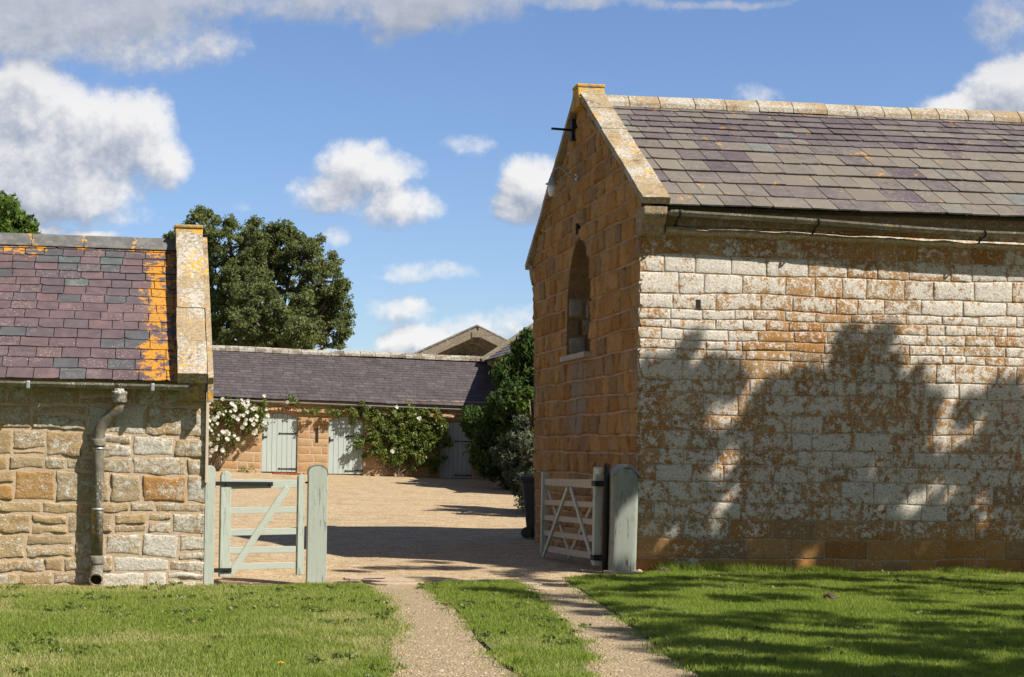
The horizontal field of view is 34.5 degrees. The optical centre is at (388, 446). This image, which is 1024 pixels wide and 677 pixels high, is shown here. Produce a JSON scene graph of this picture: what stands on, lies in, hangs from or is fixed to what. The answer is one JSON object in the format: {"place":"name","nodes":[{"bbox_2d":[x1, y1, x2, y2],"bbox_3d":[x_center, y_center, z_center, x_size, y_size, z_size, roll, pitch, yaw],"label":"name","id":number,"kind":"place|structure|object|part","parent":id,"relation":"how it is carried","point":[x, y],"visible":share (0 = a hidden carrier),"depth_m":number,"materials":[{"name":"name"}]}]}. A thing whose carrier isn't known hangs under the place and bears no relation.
{"place":"outdoors","nodes":[
{"label":"outdoors","id":0,"kind":"place"},
{"bbox_2d":[0,580,420,676],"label":"lawn","id":1,"kind":"structure","parent":0,"point":[384,644],"depth_m":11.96,"materials":[{"name":"green plant"}]},
{"bbox_2d":[214,471,701,676],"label":"gravel yard","id":2,"kind":"structure","parent":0,"point":[368,517],"depth_m":23.73,"materials":[{"name":"beige gravel"}]},
{"bbox_2d":[272,473,303,474],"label":"doorstep","id":3,"kind":"object","parent":2,"relation":"on","point":[288,473],"visible":0.56,"depth_m":52.25,"materials":[{"name":"beige brick"}]},
{"bbox_2d":[344,576,386,579],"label":"paving slab","id":4,"kind":"structure","parent":2,"relation":"on","point":[356,577],"depth_m":19.32,"materials":[{"name":"stone"}]},
{"bbox_2d":[285,393,452,476],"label":"green climbing rose","id":5,"kind":"object","parent":2,"relation":"on","point":[404,441],"visible":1,"depth_m":53.88,"materials":[{"name":"green plant"}]},
{"bbox_2d":[362,578,416,585],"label":"paving slab","id":6,"kind":"structure","parent":2,"relation":"on","point":[391,581],"depth_m":18.80,"materials":[{"name":"stone"}]},
{"bbox_2d":[515,384,533,472],"bbox_3d":[3.016,0.143,35.039,0.708,2.941,0.491,1,0,0],"label":"pale leaved shrub","id":7,"kind":"object","parent":2,"relation":"on","point":[525,400],"visible":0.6,"depth_m":34.93,"materials":[{"name":"green plant"}]},
{"bbox_2d":[516,475,534,537],"bbox_3d":[2.630,1.047,28.608,0.800,1.095,0.599,1,0,12],"label":"wheelie bin","id":8,"kind":"object","parent":2,"relation":"on","point":[528,530],"visible":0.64,"depth_m":28.40,"materials":[{"name":"black plastic"}]},
{"bbox_2d":[523,582,543,585],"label":"paving slab","id":9,"kind":"structure","parent":2,"relation":"on","point":[535,583],"depth_m":18.88,"materials":[{"name":"stone"}]},
{"bbox_2d":[527,586,554,589],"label":"paving slab","id":10,"kind":"structure","parent":2,"relation":"on","point":[542,588],"depth_m":18.24,"materials":[{"name":"stone"}]},
{"bbox_2d":[602,463,609,573],"bbox_3d":[2.768,1.005,20.920,0.075,1.585,0.075,1,0,0],"label":"hanging pole","id":11,"kind":"object","parent":2,"relation":"on","point":[606,516],"visible":0.79,"depth_m":20.89,"materials":[{"name":"grey wood"}]},
{"bbox_2d":[540,467,605,565],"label":"field gate","id":12,"kind":"structure","parent":11,"relation":"attached to","point":[596,483],"depth_m":22.05,"materials":[{"name":"green paint"}]},
{"bbox_2d":[603,570,639,574],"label":"paving slab","id":13,"kind":"structure","parent":2,"relation":"on","point":[611,572],"depth_m":20.51,"materials":[{"name":"stone"}]},
{"bbox_2d":[608,464,639,570],"bbox_3d":[2.976,1.035,20.860,0.363,1.632,0.316,1,0,-3],"label":"gatepost","id":14,"kind":"object","parent":2,"relation":"on","point":[623,520],"visible":0.88,"depth_m":20.71,"materials":[{"name":"green paint"}]},
{"bbox_2d":[0,0,1023,352],"label":"sky","id":15,"kind":"structure","parent":0,"point":[417,137],"materials":[{"name":"blue"}]},
{"bbox_2d":[413,577,618,676],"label":"grass","id":16,"kind":"structure","parent":0,"point":[548,659],"depth_m":13.93,"materials":[{"name":"green plant"}]},
{"bbox_2d":[556,568,1023,676],"bbox_3d":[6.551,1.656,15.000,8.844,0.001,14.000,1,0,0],"label":"lawn","id":17,"kind":"structure","parent":0,"point":[622,614],"depth_m":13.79,"materials":[{"name":"green plant"}]},
{"bbox_2d":[0,569,1023,676],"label":"weeds","id":18,"kind":"object","parent":17,"relation":"on","point":[52,642],"visible":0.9,"depth_m":14.77,"materials":[{"name":"green plant"}]},
{"bbox_2d":[658,567,668,571],"bbox_3d":[3.474,1.564,20.797,0.157,0.071,0.119,1,0,15],"label":"earth clod","id":19,"kind":"object","parent":17,"relation":"on","point":[662,569],"visible":0.67,"depth_m":20.76,"materials":[{"name":"soil"}]},
{"bbox_2d":[648,559,1010,574],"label":"grass","id":20,"kind":"structure","parent":17,"relation":"on","point":[674,566],"depth_m":21.16,"materials":[{"name":"green plant"}]},
{"bbox_2d":[823,592,837,599],"bbox_3d":[4.644,1.570,17.238,0.155,0.079,0.136,1,0,0],"label":"earth clod","id":21,"kind":"object","parent":17,"relation":"on","point":[830,595],"visible":0.8,"depth_m":17.20,"materials":[{"name":"soil"}]},
{"bbox_3d":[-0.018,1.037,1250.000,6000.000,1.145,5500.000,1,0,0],"label":"ground","id":22,"kind":"structure","parent":0,"visible":0},
{"bbox_2d":[0,190,41,235],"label":"broadleaf tree","id":23,"kind":"object","parent":22,"relation":"on","point":[14,218],"visible":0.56,"depth_m":59.60,"materials":[{"name":"green plant"}]},
{"bbox_2d":[0,224,213,585],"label":"stone outbuilding","id":24,"kind":"structure","parent":22,"relation":"on","point":[106,376],"depth_m":17.77,"materials":[{"name":"beige stone"}]},
{"bbox_2d":[203,465,215,584],"bbox_3d":[-1.966,0.987,17.930,0.112,1.560,0.100,1,0,-14],"label":"gatepost","id":25,"kind":"object","parent":22,"relation":"on","point":[209,532],"visible":0.72,"depth_m":17.88,"materials":[{"name":"green paint"}]},
{"bbox_2d":[214,471,307,576],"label":"wooden gate","id":26,"kind":"structure","parent":25,"relation":"attached to","point":[226,483],"depth_m":18.15,"materials":[{"name":"green paint"}]},
{"bbox_2d":[208,392,269,471],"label":"white climbing rose","id":27,"kind":"object","parent":22,"relation":"on","point":[239,408],"visible":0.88,"depth_m":52.36,"materials":[{"name":"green plant"}]},
{"bbox_2d":[235,466,253,472],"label":"weeds","id":28,"kind":"object","parent":22,"relation":"on","point":[247,471],"visible":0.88,"depth_m":52.64,"materials":[{"name":"green plant"}]},
{"bbox_2d":[161,204,355,349],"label":"ash tree","id":29,"kind":"object","parent":22,"relation":"on","point":[311,315],"visible":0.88,"depth_m":94.56,"materials":[{"name":"green plant"}]},
{"bbox_2d":[306,465,327,583],"bbox_3d":[-0.809,0.995,18.420,0.224,1.583,0.208,1,0,-7],"label":"gatepost","id":30,"kind":"object","parent":22,"relation":"on","point":[316,531],"visible":0.84,"depth_m":18.32,"materials":[{"name":"green paint"}]},
{"bbox_2d":[208,345,499,479],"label":"stable range","id":31,"kind":"structure","parent":22,"relation":"on","point":[293,439],"depth_m":54.17,"materials":[{"name":"brick"}]},
{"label":"door","id":32,"kind":"part","parent":31,"relation":"part of","materials":[{"name":"green paint"}]},
{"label":"door","id":33,"kind":"part","parent":31,"relation":"part of","materials":[{"name":"green paint"}]},
{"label":"door","id":34,"kind":"part","parent":31,"relation":"part of","materials":[{"name":"green paint"}]},
{"bbox_2d":[415,325,509,368],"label":"open barn","id":35,"kind":"structure","parent":22,"relation":"on","point":[476,340],"depth_m":74.10,"materials":[{"name":"stone"}]},
{"bbox_2d":[458,327,533,489],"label":"large leafy bush","id":36,"kind":"object","parent":22,"relation":"on","point":[486,426],"visible":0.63,"depth_m":47.17,"materials":[{"name":"green plant"}]},
{"bbox_2d":[480,323,532,368],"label":"slate roofed range","id":37,"kind":"structure","parent":22,"relation":"on","point":[502,349],"depth_m":57.04,"materials":[{"name":"stone"}]},
{"bbox_2d":[488,407,533,513],"bbox_3d":[4.177,-0.165,35.654,3.876,3.546,3.914,1,0,0],"label":"grey leaved shrub","id":38,"kind":"object","parent":22,"relation":"on","point":[511,460],"visible":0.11,"depth_m":36.62,"materials":[{"name":"green plant"}]},
{"bbox_2d":[525,83,1023,572],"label":"stone barn","id":39,"kind":"structure","parent":22,"relation":"on","point":[776,332],"depth_m":21.58,"materials":[{"name":"beige stone"}]},
{"bbox_2d":[545,167,578,196],"bbox_3d":[2.642,-4.010,24.862,0.540,0.459,0.199,1,0,-6],"label":"wall lamp","id":40,"kind":"object","parent":39,"relation":"attached to","point":[552,183],"visible":1,"depth_m":24.81,"materials":[{"name":"metal"}]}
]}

